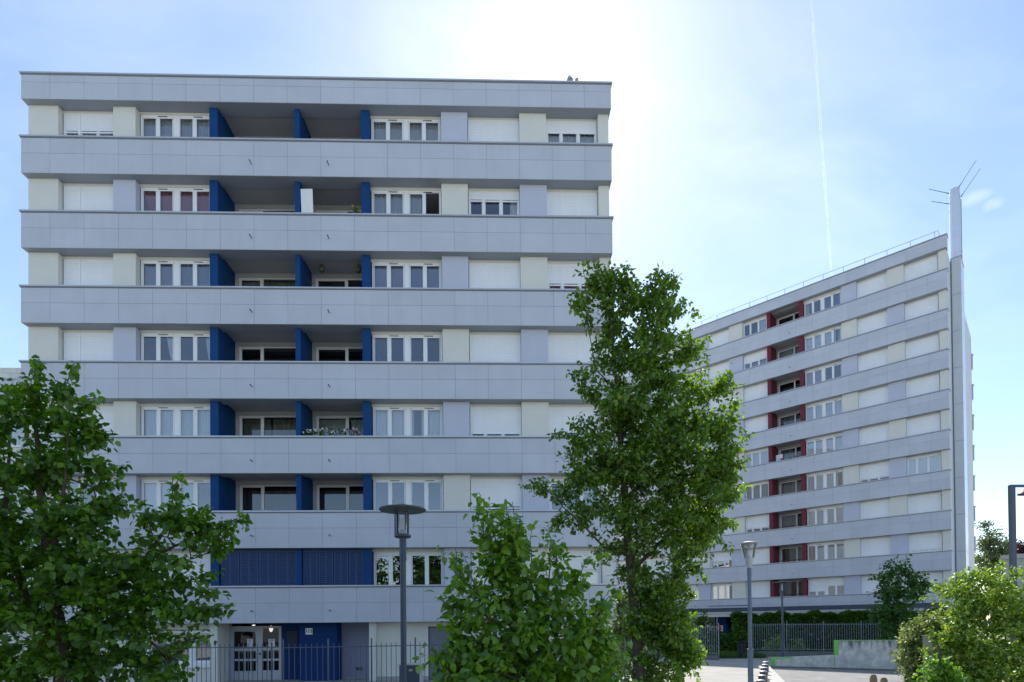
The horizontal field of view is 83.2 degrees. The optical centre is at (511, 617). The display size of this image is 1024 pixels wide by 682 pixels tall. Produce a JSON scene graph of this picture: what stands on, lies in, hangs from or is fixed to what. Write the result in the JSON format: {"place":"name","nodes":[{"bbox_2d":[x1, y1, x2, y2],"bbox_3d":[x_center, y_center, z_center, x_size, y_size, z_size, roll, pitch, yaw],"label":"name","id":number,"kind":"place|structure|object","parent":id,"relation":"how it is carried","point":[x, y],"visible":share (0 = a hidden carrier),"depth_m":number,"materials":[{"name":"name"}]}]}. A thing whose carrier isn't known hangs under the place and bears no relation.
{"place":"outdoors","nodes":[
{"label":"outdoors","id":0,"kind":"place"},
{"bbox_2d":[0,368,30,680],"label":"wing","id":1,"kind":"structure","parent":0,"point":[8,373],"depth_m":22.27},
{"bbox_2d":[18,71,617,681],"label":"apartment building","id":2,"kind":"structure","parent":0,"point":[178,247],"depth_m":21.06,"materials":[{"name":"concrete"}]},
{"bbox_2d":[64,113,112,135],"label":"window","id":3,"kind":"structure","parent":2,"relation":"in","point":[85,124],"depth_m":21.21,"materials":[{"name":"white plastic"}]},
{"bbox_2d":[64,186,112,209],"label":"window","id":4,"kind":"structure","parent":2,"relation":"in","point":[75,197],"depth_m":21.18,"materials":[{"name":"white plastic"}]},
{"bbox_2d":[64,259,112,284],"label":"window","id":5,"kind":"structure","parent":2,"relation":"in","point":[76,271],"depth_m":21.15,"materials":[{"name":"white plastic"}]},
{"bbox_2d":[64,332,112,359],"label":"window","id":6,"kind":"structure","parent":2,"relation":"in","point":[99,346],"depth_m":21.12,"materials":[{"name":"white plastic"}]},
{"bbox_2d":[64,406,112,434],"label":"window","id":7,"kind":"structure","parent":2,"relation":"in","point":[106,411],"depth_m":21.11,"materials":[{"name":"white plastic"}]},
{"bbox_2d":[141,115,208,136],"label":"window","id":8,"kind":"structure","parent":2,"relation":"in","point":[151,125],"depth_m":21.39,"materials":[{"name":"white plastic"}]},
{"bbox_2d":[141,188,208,210],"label":"window","id":9,"kind":"structure","parent":2,"relation":"in","point":[177,199],"depth_m":21.36,"materials":[{"name":"white plastic"}]},
{"bbox_2d":[141,260,209,285],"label":"window","id":10,"kind":"structure","parent":2,"relation":"in","point":[157,272],"depth_m":21.34,"materials":[{"name":"white plastic"}]},
{"bbox_2d":[141,333,209,360],"bbox_3d":[-12.342,-9.778,21.292,2.580,1.375,0.171,0,-1,-2],"label":"window","id":11,"kind":"structure","parent":2,"relation":"in","point":[174,339],"depth_m":21.22,"materials":[{"name":"white plastic"}]},
{"bbox_2d":[141,406,209,435],"bbox_3d":[-12.320,-7.079,21.263,2.580,1.375,0.171,0,-1,-2],"label":"window","id":12,"kind":"structure","parent":2,"relation":"in","point":[159,420],"depth_m":21.29,"materials":[{"name":"glass"}]},
{"bbox_2d":[141,480,209,510],"bbox_3d":[-12.297,-4.379,21.234,2.580,1.375,0.171,0,-1,-2],"label":"window","id":13,"kind":"structure","parent":2,"relation":"in","point":[155,490],"depth_m":21.24,"materials":[{"name":"white plastic"}]},
{"bbox_2d":[142,553,210,585],"bbox_3d":[-12.272,-1.680,21.158,2.580,1.375,0.100,0,-1,-2],"label":"window","id":14,"kind":"structure","parent":2,"relation":"in","point":[206,558],"depth_m":21.14,"materials":[{"name":"white plastic"}]},
{"bbox_2d":[172,630,209,667],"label":"window","id":15,"kind":"structure","parent":2,"relation":"in","point":[205,632],"depth_m":21.15,"materials":[{"name":"white plastic"}]},
{"bbox_2d":[228,624,281,679],"bbox_3d":[-9.737,1.294,21.867,1.960,2.140,0.200,0,-1,-2],"label":"entrance door","id":16,"kind":"structure","parent":2,"relation":"in","point":[246,635],"depth_m":21.88,"materials":[{"name":"metal"}]},
{"bbox_2d":[239,278,294,286],"bbox_3d":[-9.385,-12.087,22.566,2.480,2.330,0.177,0,-1,-2],"label":"balcony door","id":17,"kind":"structure","parent":2,"relation":"in","point":[261,283],"depth_m":22.52,"materials":[{"name":"white plastic"}]},
{"bbox_2d":[240,416,295,435],"bbox_3d":[-9.339,-6.688,22.509,2.480,2.330,0.177,0,-1,-2],"label":"balcony door","id":18,"kind":"structure","parent":2,"relation":"in","point":[262,427],"depth_m":22.56,"materials":[{"name":"white plastic"}]},
{"bbox_2d":[240,485,295,509],"bbox_3d":[-9.316,-3.988,22.480,2.480,2.330,0.177,0,-1,-2],"label":"balcony door","id":19,"kind":"structure","parent":2,"relation":"in","point":[284,498],"depth_m":22.53,"materials":[{"name":"white plastic"}]},
{"bbox_2d":[301,189,312,212],"bbox_3d":[-7.513,-14.659,21.197,0.430,2.180,0.031,-2,0,-2],"label":"white panel","id":20,"kind":"object","parent":2,"relation":"on","point":[307,200],"visible":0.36,"depth_m":21.18,"materials":[{"name":"paint"}]},
{"bbox_2d":[316,416,362,435],"bbox_3d":[-6.614,-6.710,22.585,2.020,2.330,0.177,0,-1,-2],"label":"balcony door","id":21,"kind":"structure","parent":2,"relation":"in","point":[334,424],"depth_m":22.63,"materials":[{"name":"white plastic"}]},
{"bbox_2d":[317,485,362,509],"bbox_3d":[-6.590,-4.011,22.500,2.020,2.330,0.064,0,-1,-2],"label":"balcony door","id":22,"kind":"structure","parent":2,"relation":"in","point":[347,487],"depth_m":22.48,"materials":[{"name":"white plastic"}]},
{"bbox_2d":[371,119,440,140],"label":"window","id":23,"kind":"structure","parent":2,"relation":"in","point":[381,129],"depth_m":21.63,"materials":[{"name":"white plastic"}]},
{"bbox_2d":[372,190,441,213],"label":"window","id":24,"kind":"structure","parent":2,"relation":"in","point":[412,202],"depth_m":21.59,"materials":[{"name":"white plastic"}]},
{"bbox_2d":[372,262,441,287],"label":"window","id":25,"kind":"structure","parent":2,"relation":"in","point":[384,274],"depth_m":21.58,"materials":[{"name":"white plastic"}]},
{"bbox_2d":[372,334,441,361],"bbox_3d":[-3.892,-9.848,21.485,2.580,1.375,0.088,0,-1,-2],"label":"window","id":26,"kind":"structure","parent":2,"relation":"in","point":[407,351],"depth_m":21.46,"materials":[{"name":"white plastic"}]},
{"bbox_2d":[373,407,442,435],"bbox_3d":[-3.871,-7.147,21.498,2.580,1.375,0.171,0,-1,-2],"label":"window","id":27,"kind":"structure","parent":2,"relation":"in","point":[387,421],"depth_m":21.51,"materials":[{"name":"white plastic"}]},
{"bbox_2d":[373,479,442,509],"bbox_3d":[-3.849,-4.448,21.428,2.580,1.375,0.088,0,-1,-2],"label":"window","id":28,"kind":"structure","parent":2,"relation":"in","point":[409,482],"depth_m":21.40,"materials":[{"name":"white plastic"}]},
{"bbox_2d":[374,552,443,584],"bbox_3d":[-3.824,-1.748,21.393,2.580,1.375,0.100,0,-1,-2],"label":"window","id":29,"kind":"structure","parent":2,"relation":"in","point":[409,555],"depth_m":21.37,"materials":[{"name":"white plastic"}]},
{"bbox_2d":[428,626,450,678],"bbox_3d":[-2.646,1.315,21.428,0.910,1.970,0.110,0,-1,-2],"label":"service door","id":30,"kind":"structure","parent":2,"relation":"in","point":[432,631],"depth_m":21.42,"materials":[{"name":"metal"}]},
{"bbox_2d":[468,120,518,141],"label":"window","id":31,"kind":"structure","parent":2,"relation":"in","point":[486,127],"depth_m":21.62,"materials":[{"name":"white plastic"}]},
{"bbox_2d":[469,191,519,214],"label":"window","id":32,"kind":"structure","parent":2,"relation":"in","point":[478,196],"depth_m":21.60,"materials":[{"name":"white plastic"}]},
{"bbox_2d":[469,263,519,287],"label":"window","id":33,"kind":"structure","parent":2,"relation":"in","point":[484,272],"depth_m":21.56,"materials":[{"name":"white plastic"}]},
{"bbox_2d":[470,335,520,361],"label":"window","id":34,"kind":"structure","parent":2,"relation":"in","point":[510,343],"depth_m":21.54,"materials":[{"name":"white plastic"}]},
{"bbox_2d":[470,407,520,435],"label":"window","id":35,"kind":"structure","parent":2,"relation":"in","point":[484,421],"depth_m":21.51,"materials":[{"name":"white plastic"}]},
{"bbox_2d":[471,479,521,509],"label":"window","id":36,"kind":"structure","parent":2,"relation":"in","point":[498,490],"depth_m":21.48,"materials":[{"name":"white plastic"}]},
{"bbox_2d":[546,121,596,142],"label":"window","id":37,"kind":"structure","parent":2,"relation":"in","point":[556,131],"depth_m":21.72,"materials":[{"name":"white plastic"}]},
{"bbox_2d":[547,192,596,215],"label":"window","id":38,"kind":"structure","parent":2,"relation":"in","point":[574,199],"depth_m":21.67,"materials":[{"name":"white plastic"}]},
{"bbox_2d":[547,263,597,288],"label":"window","id":39,"kind":"structure","parent":2,"relation":"in","point":[560,276],"depth_m":21.64,"materials":[{"name":"white plastic"}]},
{"bbox_2d":[548,335,598,361],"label":"window","id":40,"kind":"structure","parent":2,"relation":"in","point":[562,352],"depth_m":21.62,"materials":[{"name":"white plastic"}]},
{"bbox_2d":[549,407,599,435],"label":"window","id":41,"kind":"structure","parent":2,"relation":"in","point":[558,416],"depth_m":21.58,"materials":[{"name":"white plastic"}]},
{"bbox_2d":[550,551,600,583],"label":"window","id":42,"kind":"structure","parent":2,"relation":"in","point":[575,563],"depth_m":21.54,"materials":[{"name":"white plastic"}]},
{"bbox_2d":[2,620,1004,681],"bbox_3d":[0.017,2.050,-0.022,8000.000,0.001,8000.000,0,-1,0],"label":"ground","id":43,"kind":"structure","parent":0,"point":[756,671],"depth_m":21.50,"materials":[{"name":"grey concrete"}]},
{"bbox_2d":[0,354,252,681],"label":"hazel tree","id":44,"kind":"object","parent":43,"relation":"on","point":[87,586],"visible":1,"depth_m":6.08,"materials":[{"name":"green plant"}]},
{"bbox_2d":[412,492,642,681],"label":"young lilac bush","id":45,"kind":"object","parent":43,"relation":"on","point":[512,654],"visible":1,"depth_m":4.71,"materials":[{"name":"green plant"}]},
{"bbox_2d":[518,257,754,681],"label":"pear tree","id":46,"kind":"object","parent":43,"relation":"on","point":[657,617],"visible":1,"depth_m":9.33,"materials":[{"name":"green plant"}]},
{"bbox_2d":[865,554,936,639],"bbox_3d":[20.134,-0.549,29.974,3.540,5.504,2.679,0,-1,0],"label":"maple sapling","id":47,"kind":"object","parent":43,"relation":"on","point":[896,616],"visible":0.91,"depth_m":29.80,"materials":[{"name":"green plant"}]},
{"bbox_2d":[974,519,1008,633],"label":"airy tree","id":48,"kind":"object","parent":43,"relation":"on","point":[990,554],"visible":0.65,"depth_m":74.61,"materials":[{"name":"green plant"}]},
{"bbox_2d":[0,0,1023,619],"label":"sky","id":49,"kind":"structure","parent":0,"point":[761,148],"materials":[{"name":"blue"}]},
{"bbox_2d":[615,656,770,681],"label":"forecourt","id":50,"kind":"structure","parent":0,"point":[731,670],"depth_m":24.17,"materials":[{"name":"concrete"}]},
{"bbox_2d":[612,590,645,665],"bbox_3d":[5.277,0.610,26.997,2.079,3.823,2.228,0,-1,0],"label":"garden shrub","id":51,"kind":"object","parent":50,"relation":"on","point":[616,630],"visible":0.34,"depth_m":26.80,"materials":[{"name":"green plant"}]},
{"bbox_2d":[739,541,758,681],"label":"street lamp","id":52,"kind":"object","parent":50,"relation":"on","point":[749,559],"visible":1,"depth_m":14.96,"materials":[{"name":"grey metal"}]},
{"bbox_2d":[773,581,788,656],"bbox_3d":[13.932,0.160,29.699,0.810,4.135,0.810,0,-1,0],"label":"street lamp","id":53,"kind":"object","parent":50,"relation":"on","point":[782,589],"visible":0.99,"depth_m":29.65,"materials":[{"name":"metal"}]},
{"bbox_2d":[771,640,1004,672],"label":"ramp wall","id":54,"kind":"structure","parent":50,"relation":"on","point":[861,655],"depth_m":24.16,"materials":[{"name":"concrete"}]},
{"bbox_2d":[678,605,714,639],"bbox_3d":[11.610,0.787,36.469,2.463,3.105,1.769,0,-1,0],"label":"garden shrub","id":55,"kind":"object","parent":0,"point":[699,622],"visible":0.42,"depth_m":36.33,"materials":[{"name":"green plant"}]},
{"bbox_2d":[612,161,979,646],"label":"apartment building","id":56,"kind":"structure","parent":0,"point":[856,395],"depth_m":42.84,"materials":[{"name":"concrete"}]},
{"bbox_2d":[708,331,728,348],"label":"window","id":57,"kind":"structure","parent":56,"relation":"in","point":[724,336],"depth_m":49.67,"materials":[{"name":"white plastic"}]},
{"bbox_2d":[711,584,731,598],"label":"window","id":58,"kind":"structure","parent":56,"relation":"in","point":[721,591],"depth_m":49.63,"materials":[{"name":"white plastic"}]},
{"bbox_2d":[744,350,766,368],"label":"window","id":59,"kind":"structure","parent":56,"relation":"in","point":[759,358],"depth_m":47.65,"materials":[{"name":"white plastic"}]},
{"bbox_2d":[744,383,767,401],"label":"window","id":60,"kind":"structure","parent":56,"relation":"in","point":[752,393],"depth_m":47.60,"materials":[{"name":"white plastic"}]},
{"bbox_2d":[745,416,767,433],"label":"window","id":61,"kind":"structure","parent":56,"relation":"in","point":[756,425],"depth_m":47.50,"materials":[{"name":"white plastic"}]},
{"bbox_2d":[745,449,767,466],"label":"window","id":62,"kind":"structure","parent":56,"relation":"in","point":[758,457],"depth_m":47.58,"materials":[{"name":"glass"}]},
{"bbox_2d":[746,482,768,499],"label":"window","id":63,"kind":"structure","parent":56,"relation":"in","point":[758,490],"depth_m":47.53,"materials":[{"name":"white plastic"}]},
{"bbox_2d":[746,515,768,531],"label":"window","id":64,"kind":"structure","parent":56,"relation":"in","point":[761,523],"depth_m":47.46,"materials":[{"name":"white plastic"}]},
{"bbox_2d":[746,549,769,564],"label":"window","id":65,"kind":"structure","parent":56,"relation":"in","point":[762,556],"depth_m":47.28,"materials":[{"name":"white plastic"}]},
{"bbox_2d":[747,582,769,597],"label":"window","id":66,"kind":"structure","parent":56,"relation":"in","point":[759,589],"depth_m":47.28,"materials":[{"name":"white plastic"}]},
{"bbox_2d":[780,479,800,493],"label":"balcony door","id":67,"kind":"structure","parent":56,"relation":"in","point":[795,485],"depth_m":46.95,"materials":[{"name":"glass"}]},
{"bbox_2d":[780,513,801,527],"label":"balcony door","id":68,"kind":"structure","parent":56,"relation":"in","point":[788,520],"depth_m":47.02,"materials":[{"name":"glass"}]},
{"bbox_2d":[804,291,840,315],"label":"window","id":69,"kind":"structure","parent":56,"relation":"in","point":[831,300],"depth_m":44.09,"materials":[{"name":"white plastic"}]},
{"bbox_2d":[805,327,841,350],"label":"window","id":70,"kind":"structure","parent":56,"relation":"in","point":[829,336],"depth_m":44.18,"materials":[{"name":"white plastic"}]},
{"bbox_2d":[805,362,841,385],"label":"window","id":71,"kind":"structure","parent":56,"relation":"in","point":[818,375],"depth_m":44.49,"materials":[{"name":"white plastic"}]},
{"bbox_2d":[806,398,842,419],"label":"window","id":72,"kind":"structure","parent":56,"relation":"in","point":[832,407],"depth_m":44.11,"materials":[{"name":"glass"}]},
{"bbox_2d":[806,434,842,454],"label":"window","id":73,"kind":"structure","parent":56,"relation":"in","point":[833,444],"depth_m":44.06,"materials":[{"name":"glass"}]},
{"bbox_2d":[807,470,843,489],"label":"window","id":74,"kind":"structure","parent":56,"relation":"in","point":[829,479],"depth_m":44.12,"materials":[{"name":"white plastic"}]},
{"bbox_2d":[807,506,843,524],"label":"window","id":75,"kind":"structure","parent":56,"relation":"in","point":[832,514],"depth_m":44.01,"materials":[{"name":"white plastic"}]},
{"bbox_2d":[808,542,844,559],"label":"window","id":76,"kind":"structure","parent":56,"relation":"in","point":[826,552],"depth_m":43.92,"materials":[{"name":"white plastic"}]},
{"bbox_2d":[808,578,844,595],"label":"window","id":77,"kind":"structure","parent":56,"relation":"in","point":[833,586],"depth_m":43.95,"materials":[{"name":"white plastic"}]},
{"bbox_2d":[857,274,886,297],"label":"window","id":78,"kind":"structure","parent":56,"relation":"in","point":[864,286],"depth_m":41.95,"materials":[{"name":"white plastic"}]},
{"bbox_2d":[857,312,886,334],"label":"window","id":79,"kind":"structure","parent":56,"relation":"in","point":[877,320],"depth_m":41.91,"materials":[{"name":"white plastic"}]},
{"bbox_2d":[858,349,887,371],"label":"window","id":80,"kind":"structure","parent":56,"relation":"in","point":[863,361],"depth_m":41.86,"materials":[{"name":"white plastic"}]},
{"bbox_2d":[858,387,887,407],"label":"window","id":81,"kind":"structure","parent":56,"relation":"in","point":[879,396],"depth_m":41.86,"materials":[{"name":"white plastic"}]},
{"bbox_2d":[859,424,888,444],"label":"window","id":82,"kind":"structure","parent":56,"relation":"in","point":[876,433],"depth_m":41.81,"materials":[{"name":"white plastic"}]},
{"bbox_2d":[860,462,889,481],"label":"window","id":83,"kind":"structure","parent":56,"relation":"in","point":[874,471],"depth_m":41.80,"materials":[{"name":"white plastic"}]},
{"bbox_2d":[860,500,889,518],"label":"window","id":84,"kind":"structure","parent":56,"relation":"in","point":[868,510],"depth_m":41.80,"materials":[{"name":"white plastic"}]},
{"bbox_2d":[861,537,890,555],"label":"window","id":85,"kind":"structure","parent":56,"relation":"in","point":[883,546],"depth_m":41.71,"materials":[{"name":"white plastic"}]},
{"bbox_2d":[861,576,890,593],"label":"window","id":86,"kind":"structure","parent":56,"relation":"in","point":[866,585],"depth_m":42.04,"materials":[{"name":"white plastic"}]},
{"bbox_2d":[904,256,937,281],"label":"window","id":87,"kind":"structure","parent":56,"relation":"in","point":[910,272],"depth_m":39.91,"materials":[{"name":"white plastic"}]},
{"bbox_2d":[905,295,938,319],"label":"window","id":88,"kind":"structure","parent":56,"relation":"in","point":[914,308],"depth_m":39.91,"materials":[{"name":"white plastic"}]},
{"bbox_2d":[905,335,938,358],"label":"window","id":89,"kind":"structure","parent":56,"relation":"in","point":[918,346],"depth_m":39.87,"materials":[{"name":"white plastic"}]},
{"bbox_2d":[906,374,939,397],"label":"window","id":90,"kind":"structure","parent":56,"relation":"in","point":[919,387],"depth_m":39.83,"materials":[{"name":"white plastic"}]},
{"bbox_2d":[907,414,939,435],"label":"window","id":91,"kind":"structure","parent":56,"relation":"in","point":[931,423],"depth_m":39.82,"materials":[{"name":"white plastic"}]},
{"bbox_2d":[907,453,940,474],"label":"window","id":92,"kind":"structure","parent":56,"relation":"in","point":[929,463],"depth_m":39.90,"materials":[{"name":"white plastic"}]},
{"bbox_2d":[908,493,941,513],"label":"window","id":93,"kind":"structure","parent":56,"relation":"in","point":[916,504],"depth_m":39.74,"materials":[{"name":"white plastic"}]},
{"bbox_2d":[908,533,941,552],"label":"window","id":94,"kind":"structure","parent":56,"relation":"in","point":[924,542],"depth_m":39.77,"materials":[{"name":"white plastic"}]},
{"bbox_2d":[772,668,1002,681],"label":"ramp road","id":95,"kind":"structure","parent":0,"point":[804,675],"depth_m":21.60,"materials":[{"name":"concrete"}]},
{"bbox_2d":[889,609,962,681],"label":"variegated shrub","id":96,"kind":"object","parent":95,"relation":"on","point":[908,652],"visible":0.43,"depth_m":13.41,"materials":[{"name":"green plant"}]},
{"bbox_2d":[1000,554,1023,678],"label":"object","id":97,"kind":"object","parent":95,"relation":"on","point":[1020,558],"visible":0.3,"depth_m":19.02,"materials":[{"name":"stone"}]},
{"bbox_2d":[1008,484,1023,676],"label":"street lamp","id":98,"kind":"object","parent":95,"relation":"on","point":[1012,525],"visible":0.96,"depth_m":14.98,"materials":[{"name":"grey metal"}]},
{"label":"lawn","id":99,"kind":"structure","parent":0,"visible":0},
{"bbox_2d":[921,635,946,681],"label":"electrical box","id":100,"kind":"object","parent":99,"relation":"on","point":[926,642],"visible":0.28,"depth_m":12.68,"materials":[{"name":"metal"}]},
{"bbox_2d":[911,644,969,681],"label":"shrub","id":101,"kind":"object","parent":99,"relation":"on","point":[939,665],"visible":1,"depth_m":11.22,"materials":[{"name":"green plant"}]},
{"bbox_2d":[918,559,1023,681],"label":"sunlit shrub","id":102,"kind":"object","parent":99,"relation":"on","point":[982,661],"visible":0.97,"depth_m":12.11,"materials":[{"name":"green plant"}]},
{"label":"lawn","id":103,"kind":"structure","parent":0,"visible":0},
{"bbox_2d":[135,642,272,681],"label":"fence","id":104,"kind":"object","parent":103,"relation":"on","point":[229,647],"visible":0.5,"depth_m":14.55,"materials":[{"name":"metal"}]},
{"bbox_2d":[379,504,425,681],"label":"street lamp","id":105,"kind":"object","parent":103,"relation":"on","point":[397,510],"visible":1,"depth_m":9.96,"materials":[{"name":"grey metal"}]},
{"bbox_2d":[398,663,422,681],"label":"utility cabinet","id":106,"kind":"object","parent":103,"relation":"on","point":[413,675],"visible":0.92,"depth_m":10.49,"materials":[{"name":"metal"}]},
{"bbox_2d":[282,636,625,681],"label":"fence","id":107,"kind":"object","parent":103,"relation":"on","point":[355,646],"visible":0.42,"depth_m":14.43,"materials":[{"name":"metal"}]},
{"label":"lawn","id":108,"kind":"structure","parent":0,"visible":0},
{"bbox_2d":[705,629,734,651],"bbox_3d":[12.802,1.753,35.772,2.202,2.177,1.655,0,-1,0],"label":"garden shrub","id":109,"kind":"object","parent":108,"relation":"on","point":[721,641],"visible":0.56,"depth_m":35.52,"materials":[{"name":"green plant"}]},
{"bbox_2d":[719,625,760,650],"bbox_3d":[14.028,1.477,35.528,2.609,2.114,1.589,0,-1,0],"label":"garden shrub","id":110,"kind":"object","parent":108,"relation":"on","point":[738,637],"visible":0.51,"depth_m":35.32,"materials":[{"name":"green plant"}]},
{"bbox_2d":[706,648,832,658],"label":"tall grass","id":111,"kind":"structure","parent":108,"relation":"on","point":[725,654],"depth_m":32.40,"materials":[{"name":"plant"}]},
{"bbox_2d":[730,608,944,650],"bbox_3d":[19.860,0.891,35.587,12.056,2.868,1.678,-1,-1,16],"label":"hedge","id":112,"kind":"object","parent":108,"relation":"on","point":[854,618],"visible":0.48,"depth_m":35.45,"materials":[{"name":"green plant"}]},
{"bbox_2d":[753,621,998,655],"bbox_3d":[20.905,1.197,32.814,13.649,2.050,0.248,-1,-1,14],"label":"fence","id":113,"kind":"object","parent":108,"relation":"on","point":[795,653],"visible":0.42,"depth_m":33.70,"materials":[{"name":"metal"}]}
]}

